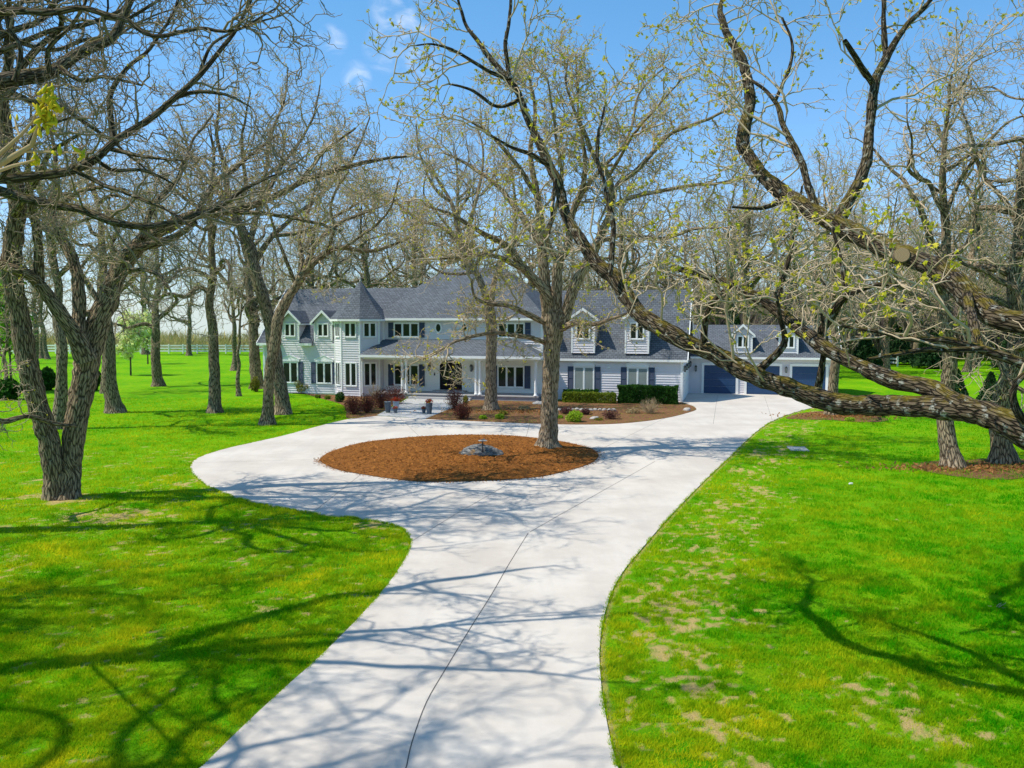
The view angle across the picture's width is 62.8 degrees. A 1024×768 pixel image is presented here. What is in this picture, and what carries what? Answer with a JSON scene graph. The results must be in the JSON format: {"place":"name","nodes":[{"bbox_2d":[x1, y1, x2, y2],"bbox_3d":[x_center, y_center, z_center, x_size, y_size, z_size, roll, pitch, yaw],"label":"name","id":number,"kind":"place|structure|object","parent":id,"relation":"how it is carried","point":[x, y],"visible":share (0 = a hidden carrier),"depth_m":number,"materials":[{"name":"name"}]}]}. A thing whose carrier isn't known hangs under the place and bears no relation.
{"place":"outdoors","nodes":[
{"label":"outdoors","id":0,"kind":"place"},
{"bbox_2d":[294,393,403,418],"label":"planting bed ground","id":1,"kind":"structure","parent":0,"point":[365,414],"depth_m":58.53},
{"bbox_2d":[342,394,365,414],"bbox_3d":[-10.355,1.337,55.147,1.492,1.399,1.514,0,4,-4],"label":"shrub","id":2,"kind":"object","parent":1,"relation":"on","point":[352,405],"visible":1,"depth_m":55.02,"materials":[{"name":"brown plant"}]},
{"bbox_2d":[359,393,375,412],"bbox_3d":[-9.680,1.288,55.942,1.341,1.406,1.386,0,4,-4],"label":"shrub","id":3,"kind":"object","parent":1,"relation":"on","point":[367,407],"visible":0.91,"depth_m":55.83,"materials":[{"name":"brown plant"}]},
{"bbox_2d":[371,388,390,407],"bbox_3d":[-9.201,0.962,58.632,1.554,1.664,1.619,-3,5,-31],"label":"shrub","id":4,"kind":"object","parent":1,"relation":"on","point":[381,399],"visible":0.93,"depth_m":58.51,"materials":[{"name":"brown plant"}]},
{"bbox_2d":[378,399,469,418],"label":"front path","id":5,"kind":"structure","parent":0,"point":[404,408],"depth_m":57.73,"materials":[{"name":"grey concrete"}]},
{"bbox_2d":[313,434,604,482],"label":"mulch bed","id":6,"kind":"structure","parent":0,"point":[547,459],"depth_m":36.15,"materials":[{"name":"brown wood"}]},
{"bbox_2d":[458,443,503,455],"bbox_3d":[-1.403,3.163,37.255,2.160,1.071,1.490,0,4,-6],"label":"boulder","id":7,"kind":"object","parent":6,"relation":"on","point":[476,449],"visible":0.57,"depth_m":36.78,"materials":[{"name":"stone"}]},
{"bbox_2d":[373,11,785,448],"bbox_3d":[2.835,-6.928,38.150,17.898,20.744,12.106,0,4,0],"label":"oak tree","id":8,"kind":"object","parent":6,"relation":"on","point":[555,318],"visible":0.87,"depth_m":37.43,"materials":[{"name":"beige plant"}]},
{"bbox_2d":[190,393,811,767],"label":"driveway","id":9,"kind":"structure","parent":0,"point":[469,638],"depth_m":19.18,"materials":[{"name":"concrete"}]},
{"bbox_2d":[0,347,1023,767],"bbox_3d":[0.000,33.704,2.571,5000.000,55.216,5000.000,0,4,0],"label":"lawn","id":10,"kind":"structure","parent":0,"point":[184,377],"depth_m":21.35,"materials":[{"name":"green plant"}]},
{"bbox_2d":[0,378,23,399],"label":"evergreen","id":11,"kind":"object","parent":10,"relation":"on","point":[9,390],"visible":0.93,"depth_m":64.96,"materials":[{"name":"green plant"}]},
{"bbox_2d":[0,272,35,377],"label":"tree","id":12,"kind":"object","parent":10,"relation":"on","point":[2,324],"visible":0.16,"depth_m":71.11,"materials":[{"name":"brown plant"}]},
{"bbox_2d":[0,239,66,379],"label":"oak tree","id":13,"kind":"object","parent":10,"relation":"on","point":[7,332],"visible":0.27,"depth_m":65.12,"materials":[{"name":"brown plant"}]},
{"bbox_2d":[0,218,68,362],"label":"oak tree","id":14,"kind":"object","parent":10,"relation":"on","point":[35,326],"visible":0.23,"depth_m":119.24,"materials":[{"name":"brown plant"}]},
{"bbox_2d":[25,236,70,358],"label":"oak tree","id":15,"kind":"object","parent":10,"relation":"on","point":[46,353],"visible":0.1,"depth_m":132.83,"materials":[{"name":"brown plant"}]},
{"bbox_2d":[41,366,55,390],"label":"evergreen","id":16,"kind":"object","parent":10,"relation":"on","point":[49,376],"visible":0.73,"depth_m":73.65,"materials":[{"name":"green plant"}]},
{"bbox_2d":[22,237,77,358],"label":"oak tree","id":17,"kind":"object","parent":10,"relation":"on","point":[41,354],"visible":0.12,"depth_m":135.62,"materials":[{"name":"brown plant"}]},
{"bbox_2d":[0,46,173,429],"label":"oak tree","id":18,"kind":"object","parent":10,"relation":"on","point":[60,398],"visible":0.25,"depth_m":47.39,"materials":[{"name":"brown plant"}]},
{"bbox_2d":[0,62,199,413],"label":"oak tree","id":19,"kind":"object","parent":10,"relation":"on","point":[114,404],"visible":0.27,"depth_m":55.64,"materials":[{"name":"brown plant"}]},
{"bbox_2d":[42,228,163,393],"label":"oak tree","id":20,"kind":"object","parent":10,"relation":"on","point":[101,391],"visible":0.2,"depth_m":70.57,"materials":[{"name":"brown plant"}]},
{"bbox_2d":[0,327,262,349],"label":"hedgerow","id":21,"kind":"object","parent":10,"relation":"on","point":[224,340],"visible":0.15,"depth_m":168.01,"materials":[{"name":"green plant"}]},
{"bbox_2d":[115,308,148,375],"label":"tree","id":22,"kind":"object","parent":10,"relation":"on","point":[131,347],"visible":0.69,"depth_m":93.25,"materials":[{"name":"green plant"}]},
{"bbox_2d":[11,344,262,353],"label":"fence","id":23,"kind":"object","parent":10,"relation":"on","point":[182,350],"visible":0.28,"depth_m":154.90,"materials":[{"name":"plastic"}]},
{"bbox_2d":[94,182,196,354],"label":"oak tree","id":24,"kind":"object","parent":10,"relation":"on","point":[143,351],"visible":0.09,"depth_m":150.11,"materials":[{"name":"brown plant"}]},
{"bbox_2d":[140,310,160,363],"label":"tree","id":25,"kind":"object","parent":10,"relation":"on","point":[148,338],"visible":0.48,"depth_m":117.67,"materials":[{"name":"green plant"}]},
{"bbox_2d":[87,139,217,386],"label":"oak tree","id":26,"kind":"object","parent":10,"relation":"on","point":[157,376],"visible":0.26,"depth_m":77.99,"materials":[{"name":"brown plant"}]},
{"bbox_2d":[0,0,340,321],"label":"oak tree","id":27,"kind":"object","parent":10,"relation":"on","point":[6,48],"visible":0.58,"depth_m":23.97,"materials":[{"name":"brown plant"}]},
{"bbox_2d":[0,0,342,311],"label":"oak tree","id":28,"kind":"object","parent":10,"relation":"on","point":[17,77],"visible":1,"depth_m":14.87,"materials":[{"name":"brown plant"}]},
{"bbox_2d":[142,238,207,355],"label":"oak tree","id":29,"kind":"object","parent":10,"relation":"on","point":[188,349],"visible":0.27,"depth_m":145.99,"materials":[{"name":"brown plant"}]},
{"bbox_2d":[80,30,312,412],"bbox_3d":[-21.371,-10.042,52.761,15.286,24.728,15.170,0,4,0],"label":"oak tree","id":30,"kind":"object","parent":10,"relation":"on","point":[214,396],"visible":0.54,"depth_m":54.47,"materials":[{"name":"brown plant"}]},
{"bbox_2d":[0,1,448,500],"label":"oak tree","id":31,"kind":"object","parent":10,"relation":"on","point":[60,463],"visible":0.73,"depth_m":28.61,"materials":[{"name":"brown plant"}]},
{"bbox_2d":[155,129,301,388],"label":"oak tree","id":32,"kind":"object","parent":10,"relation":"on","point":[255,370],"visible":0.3,"depth_m":75.62,"materials":[{"name":"brown plant"}]},
{"bbox_2d":[181,216,281,370],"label":"oak tree","id":33,"kind":"object","parent":10,"relation":"on","point":[233,367],"visible":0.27,"depth_m":102.61,"materials":[{"name":"brown plant"}]},
{"bbox_2d":[177,233,288,395],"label":"oak tree","id":34,"kind":"object","parent":10,"relation":"on","point":[238,387],"visible":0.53,"depth_m":68.00,"materials":[{"name":"brown plant"}]},
{"bbox_2d":[108,10,416,414],"bbox_3d":[-15.565,-10.774,54.401,19.943,25.933,13.658,0,4,0],"label":"oak tree","id":35,"kind":"object","parent":10,"relation":"on","point":[282,404],"visible":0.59,"depth_m":54.65,"materials":[{"name":"brown plant"}]},
{"bbox_2d":[235,232,296,321],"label":"oak tree","id":36,"kind":"object","parent":10,"relation":"on","point":[269,246],"visible":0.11,"depth_m":139.88,"materials":[{"name":"brown plant"}]},
{"bbox_2d":[241,186,356,311],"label":"oak tree","id":37,"kind":"object","parent":10,"relation":"on","point":[265,238],"visible":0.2,"depth_m":100.12,"materials":[{"name":"brown plant"}]},
{"bbox_2d":[269,156,375,307],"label":"oak tree","id":38,"kind":"object","parent":10,"relation":"on","point":[313,280],"visible":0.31,"depth_m":95.07,"materials":[{"name":"brown plant"}]},
{"bbox_2d":[206,112,450,425],"bbox_3d":[-9.275,-6.538,48.097,13.724,18.487,9.200,1,5,18],"label":"oak tree","id":39,"kind":"object","parent":10,"relation":"on","point":[306,267],"visible":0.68,"depth_m":48.39,"materials":[{"name":"brown plant"}]},
{"bbox_2d":[273,125,443,296],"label":"oak tree","id":40,"kind":"object","parent":10,"relation":"on","point":[367,279],"visible":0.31,"depth_m":97.80,"materials":[{"name":"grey plant"}]},
{"bbox_2d":[326,214,394,287],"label":"oak tree","id":41,"kind":"object","parent":10,"relation":"on","point":[361,262],"visible":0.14,"depth_m":122.04,"materials":[{"name":"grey plant"}]},
{"bbox_2d":[334,205,426,288],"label":"oak tree","id":42,"kind":"object","parent":10,"relation":"on","point":[385,280],"visible":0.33,"depth_m":106.48,"materials":[{"name":"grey plant"}]},
{"bbox_2d":[346,177,452,287],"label":"oak tree","id":43,"kind":"object","parent":10,"relation":"on","point":[414,246],"visible":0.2,"depth_m":113.71,"materials":[{"name":"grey plant"}]},
{"bbox_2d":[359,167,443,287],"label":"oak tree","id":44,"kind":"object","parent":10,"relation":"on","point":[397,275],"visible":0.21,"depth_m":120.43,"materials":[{"name":"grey plant"}]},
{"bbox_2d":[387,76,560,273],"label":"oak tree","id":45,"kind":"object","parent":10,"relation":"on","point":[457,198],"visible":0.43,"depth_m":86.68,"materials":[{"name":"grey plant"}]},
{"bbox_2d":[256,268,693,401],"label":"house","id":46,"kind":"structure","parent":10,"relation":"on","point":[326,348],"depth_m":67.43,"materials":[{"name":"grey"}]},
{"bbox_2d":[283,362,298,382],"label":"window","id":47,"kind":"structure","parent":46,"relation":"in","point":[290,368],"depth_m":70.83,"materials":[{"name":"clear glass"}]},
{"bbox_2d":[316,362,332,383],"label":"window","id":48,"kind":"structure","parent":46,"relation":"in","point":[323,369],"depth_m":70.03,"materials":[{"name":"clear glass"}]},
{"bbox_2d":[344,362,356,386],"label":"window","id":49,"kind":"structure","parent":46,"relation":"in","point":[350,368],"depth_m":67.66,"materials":[{"name":"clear glass"}]},
{"bbox_2d":[344,322,356,337],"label":"window","id":50,"kind":"structure","parent":46,"relation":"in","point":[350,330],"depth_m":67.38,"materials":[{"name":"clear glass"}]},
{"bbox_2d":[363,362,376,386],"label":"window","id":51,"kind":"structure","parent":46,"relation":"in","point":[369,368],"depth_m":67.85,"materials":[{"name":"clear glass"}]},
{"bbox_2d":[363,322,376,337],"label":"window","id":52,"kind":"structure","parent":46,"relation":"in","point":[369,328],"depth_m":67.58,"materials":[{"name":"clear glass"}]},
{"bbox_2d":[393,323,418,337],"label":"window","id":53,"kind":"structure","parent":46,"relation":"in","point":[405,329],"depth_m":68.28,"materials":[{"name":"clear glass"}]},
{"bbox_2d":[393,364,418,385],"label":"window","id":54,"kind":"structure","parent":46,"relation":"in","point":[413,369],"depth_m":68.51,"materials":[{"name":"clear glass"}]},
{"bbox_2d":[440,360,461,389],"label":"front door","id":55,"kind":"structure","parent":46,"relation":"in","point":[443,381],"depth_m":67.60,"materials":[{"name":"paint"}]},
{"bbox_2d":[497,323,524,337],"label":"window","id":56,"kind":"structure","parent":46,"relation":"in","point":[511,327],"depth_m":65.97,"materials":[{"name":"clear glass"}]},
{"bbox_2d":[497,366,524,387],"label":"window","id":57,"kind":"structure","parent":46,"relation":"in","point":[515,379],"depth_m":66.27,"materials":[{"name":"clear glass"}]},
{"bbox_2d":[574,366,593,388],"bbox_3d":[5.561,-0.433,64.789,1.600,1.860,0.105,1,5,15],"label":"window","id":58,"kind":"structure","parent":46,"relation":"in","point":[583,375],"depth_m":64.77,"materials":[{"name":"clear glass"}]},
{"bbox_2d":[627,367,647,384],"bbox_3d":[9.534,-0.353,63.729,1.600,1.860,0.105,1,5,15],"label":"window","id":59,"kind":"structure","parent":46,"relation":"in","point":[635,375],"depth_m":63.69,"materials":[{"name":"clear glass"}]},
{"bbox_2d":[492,176,592,291],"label":"oak tree","id":60,"kind":"object","parent":10,"relation":"on","point":[551,235],"visible":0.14,"depth_m":89.87,"materials":[{"name":"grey plant"}]},
{"bbox_2d":[504,198,591,288],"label":"oak tree","id":61,"kind":"object","parent":10,"relation":"on","point":[532,269],"visible":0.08,"depth_m":126.30,"materials":[{"name":"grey plant"}]},
{"bbox_2d":[517,199,599,290],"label":"oak tree","id":62,"kind":"object","parent":10,"relation":"on","point":[568,284],"visible":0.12,"depth_m":115.99,"materials":[{"name":"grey plant"}]},
{"bbox_2d":[556,128,700,289],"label":"oak tree","id":63,"kind":"object","parent":10,"relation":"on","point":[627,263],"visible":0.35,"depth_m":99.48,"materials":[{"name":"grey plant"}]},
{"bbox_2d":[592,169,692,289],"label":"oak tree","id":64,"kind":"object","parent":10,"relation":"on","point":[632,257],"visible":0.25,"depth_m":130.57,"materials":[{"name":"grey plant"}]},
{"bbox_2d":[616,221,714,319],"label":"oak tree","id":65,"kind":"object","parent":10,"relation":"on","point":[665,279],"visible":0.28,"depth_m":113.02,"materials":[{"name":"brown plant"}]},
{"bbox_2d":[640,171,712,300],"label":"oak tree","id":66,"kind":"object","parent":10,"relation":"on","point":[692,248],"visible":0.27,"depth_m":136.61,"materials":[{"name":"brown plant"}]},
{"bbox_2d":[349,0,1023,449],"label":"oak tree","id":67,"kind":"object","parent":10,"relation":"on","point":[935,398],"visible":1,"depth_m":14.78,"materials":[{"name":"brown plant"}]},
{"bbox_2d":[647,194,767,313],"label":"oak tree","id":68,"kind":"object","parent":10,"relation":"on","point":[722,262],"visible":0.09,"depth_m":125.63,"materials":[{"name":"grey plant"}]},
{"bbox_2d":[678,212,764,324],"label":"oak tree","id":69,"kind":"object","parent":10,"relation":"on","point":[715,319],"visible":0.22,"depth_m":116.55,"materials":[{"name":"brown plant"}]},
{"bbox_2d":[666,159,818,324],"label":"oak tree","id":70,"kind":"object","parent":10,"relation":"on","point":[731,270],"visible":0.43,"depth_m":88.80,"materials":[{"name":"brown plant"}]},
{"bbox_2d":[695,153,822,302],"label":"oak tree","id":71,"kind":"object","parent":10,"relation":"on","point":[751,234],"visible":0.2,"depth_m":104.50,"materials":[{"name":"brown plant"}]},
{"bbox_2d":[695,105,829,324],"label":"oak tree","id":72,"kind":"object","parent":10,"relation":"on","point":[752,286],"visible":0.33,"depth_m":96.74,"materials":[{"name":"brown plant"}]},
{"bbox_2d":[570,269,1006,359],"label":"woodland","id":73,"kind":"object","parent":10,"relation":"on","point":[877,343],"visible":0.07,"depth_m":129.57,"materials":[{"name":"green plant"}]},
{"bbox_2d":[736,177,858,324],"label":"oak tree","id":74,"kind":"object","parent":10,"relation":"on","point":[789,302],"visible":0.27,"depth_m":88.44,"materials":[{"name":"brown plant"}]},
{"bbox_2d":[730,141,898,321],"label":"oak tree","id":75,"kind":"object","parent":10,"relation":"on","point":[815,242],"visible":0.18,"depth_m":108.47,"materials":[{"name":"brown plant"}]},
{"bbox_2d":[786,411,886,421],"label":"tree mulch ground","id":76,"kind":"structure","parent":10,"relation":"on","point":[841,419],"depth_m":52.80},
{"bbox_2d":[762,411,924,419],"bbox_3d":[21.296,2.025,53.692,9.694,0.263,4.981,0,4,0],"label":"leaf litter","id":77,"kind":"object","parent":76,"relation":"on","point":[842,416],"visible":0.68,"depth_m":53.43,"materials":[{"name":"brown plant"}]},
{"bbox_2d":[750,126,967,415],"bbox_3d":[20.986,-7.236,53.524,9.997,19.085,12.038,-1,4,-9],"label":"oak tree","id":78,"kind":"object","parent":76,"relation":"on","point":[833,379],"visible":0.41,"depth_m":53.79,"materials":[{"name":"brown plant"}]},
{"bbox_2d":[796,199,891,339],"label":"oak tree","id":79,"kind":"object","parent":10,"relation":"on","point":[853,280],"visible":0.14,"depth_m":94.01,"materials":[{"name":"brown plant"}]},
{"bbox_2d":[853,335,883,365],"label":"evergreen","id":80,"kind":"object","parent":10,"relation":"on","point":[865,349],"visible":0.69,"depth_m":111.08,"materials":[{"name":"green plant"}]},
{"bbox_2d":[817,213,934,368],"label":"oak tree","id":81,"kind":"object","parent":10,"relation":"on","point":[887,347],"visible":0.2,"depth_m":99.27,"materials":[{"name":"brown plant"}]},
{"bbox_2d":[835,145,938,364],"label":"oak tree","id":82,"kind":"object","parent":10,"relation":"on","point":[883,341],"visible":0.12,"depth_m":112.24,"materials":[{"name":"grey plant"}]},
{"bbox_2d":[880,323,914,363],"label":"evergreen","id":83,"kind":"object","parent":10,"relation":"on","point":[897,345],"visible":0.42,"depth_m":116.57,"materials":[{"name":"green plant"}]},
{"bbox_2d":[867,181,966,348],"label":"oak tree","id":84,"kind":"object","parent":10,"relation":"on","point":[915,345],"visible":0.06,"depth_m":124.88,"materials":[{"name":"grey plant"}]},
{"bbox_2d":[908,328,941,368],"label":"evergreen","id":85,"kind":"object","parent":10,"relation":"on","point":[918,360],"visible":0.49,"depth_m":106.87,"materials":[{"name":"green plant"}]},
{"bbox_2d":[858,181,1005,375],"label":"oak tree","id":86,"kind":"object","parent":10,"relation":"on","point":[950,296],"visible":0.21,"depth_m":92.75,"materials":[{"name":"brown plant"}]},
{"bbox_2d":[865,0,1023,464],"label":"oak tree","id":87,"kind":"object","parent":10,"relation":"on","point":[1003,451],"visible":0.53,"depth_m":35.70,"materials":[{"name":"brown plant"}]},
{"bbox_2d":[901,193,1023,368],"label":"oak tree","id":88,"kind":"object","parent":10,"relation":"on","point":[976,355],"visible":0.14,"depth_m":107.78,"materials":[{"name":"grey plant"}]},
{"bbox_2d":[910,458,1023,478],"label":"tree mulch ground","id":89,"kind":"structure","parent":10,"relation":"on","point":[987,473],"depth_m":34.10,"materials":[{"name":"brown wood"}]},
{"bbox_2d":[800,0,1023,469],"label":"oak tree","id":90,"kind":"object","parent":89,"relation":"on","point":[950,455],"visible":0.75,"depth_m":34.38,"materials":[{"name":"brown plant"}]},
{"bbox_2d":[918,181,1023,371],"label":"oak tree","id":91,"kind":"object","parent":10,"relation":"on","point":[967,364],"visible":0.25,"depth_m":98.32,"materials":[{"name":"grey plant"}]},
{"bbox_2d":[951,168,1012,297],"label":"oak tree","id":92,"kind":"object","parent":10,"relation":"on","point":[990,241],"visible":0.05,"depth_m":118.76,"materials":[{"name":"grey plant"}]},
{"bbox_2d":[976,371,996,401],"bbox_3d":[35.399,0.249,62.175,2.063,2.466,1.973,4,6,43],"label":"evergreen","id":93,"kind":"object","parent":10,"relation":"on","point":[990,380],"visible":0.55,"depth_m":61.82,"materials":[{"name":"green plant"}]},
{"bbox_2d":[0,0,1023,338],"label":"sky","id":94,"kind":"structure","parent":0,"point":[487,19],"materials":[{"name":"blue"}]},
{"bbox_2d":[427,400,695,424],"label":"planting bed ground","id":95,"kind":"structure","parent":0,"point":[629,417],"depth_m":55.35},
{"bbox_2d":[330,82,574,410],"bbox_3d":[-2.749,-9.355,56.286,18.580,22.796,8.997,-1,4,-13],"label":"oak tree","id":96,"kind":"object","parent":95,"relation":"on","point":[490,401],"visible":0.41,"depth_m":57.12,"materials":[{"name":"beige plant"}]},
{"bbox_2d":[445,387,464,409],"bbox_3d":[-3.960,0.999,57.698,1.524,1.691,1.550,-2,5,-20],"label":"shrub","id":97,"kind":"object","parent":95,"relation":"on","point":[453,402],"visible":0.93,"depth_m":57.55,"materials":[{"name":"brown plant"}]},
{"bbox_2d":[453,401,472,418],"bbox_3d":[-3.079,1.646,52.378,1.326,1.211,1.303,-1,4,-14],"label":"shrub","id":98,"kind":"object","parent":95,"relation":"on","point":[461,411],"visible":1,"depth_m":52.21,"materials":[{"name":"red plant"}]},
{"bbox_2d":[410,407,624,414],"bbox_3d":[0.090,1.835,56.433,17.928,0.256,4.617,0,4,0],"label":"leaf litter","id":99,"kind":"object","parent":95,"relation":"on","point":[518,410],"visible":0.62,"depth_m":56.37,"materials":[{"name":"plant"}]},
{"bbox_2d":[562,391,616,403],"bbox_3d":[5.758,1.012,62.734,4.254,0.976,1.173,1,5,15],"label":"hedge","id":100,"kind":"object","parent":95,"relation":"on","point":[598,397],"visible":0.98,"depth_m":62.47,"materials":[{"name":"green plant"}]},
{"bbox_2d":[617,384,678,404],"bbox_3d":[10.110,0.768,62.342,4.560,1.537,1.533,1,5,15],"label":"hedge","id":101,"kind":"object","parent":95,"relation":"on","point":[659,394],"visible":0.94,"depth_m":61.86,"materials":[{"name":"green plant"}]},
{"bbox_2d":[688,324,841,394],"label":"garage","id":102,"kind":"structure","parent":0,"point":[798,359],"depth_m":69.98,"materials":[{"name":"grey"}]},
{"bbox_2d":[704,365,735,393],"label":"garage door","id":103,"kind":"structure","parent":102,"relation":"in","point":[713,374],"depth_m":70.50,"materials":[{"name":"blue metal"}]},
{"bbox_2d":[746,366,779,394],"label":"garage door","id":104,"kind":"structure","parent":102,"relation":"in","point":[751,389],"depth_m":69.59,"materials":[{"name":"blue metal"}]},
{"bbox_2d":[792,366,825,389],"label":"garage door","id":105,"kind":"structure","parent":102,"relation":"in","point":[805,375],"depth_m":68.65,"materials":[{"name":"blue metal"}]},
{"bbox_2d":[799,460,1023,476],"bbox_3d":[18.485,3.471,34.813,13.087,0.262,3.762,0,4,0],"label":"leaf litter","id":106,"kind":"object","parent":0,"point":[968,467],"visible":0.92,"depth_m":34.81,"materials":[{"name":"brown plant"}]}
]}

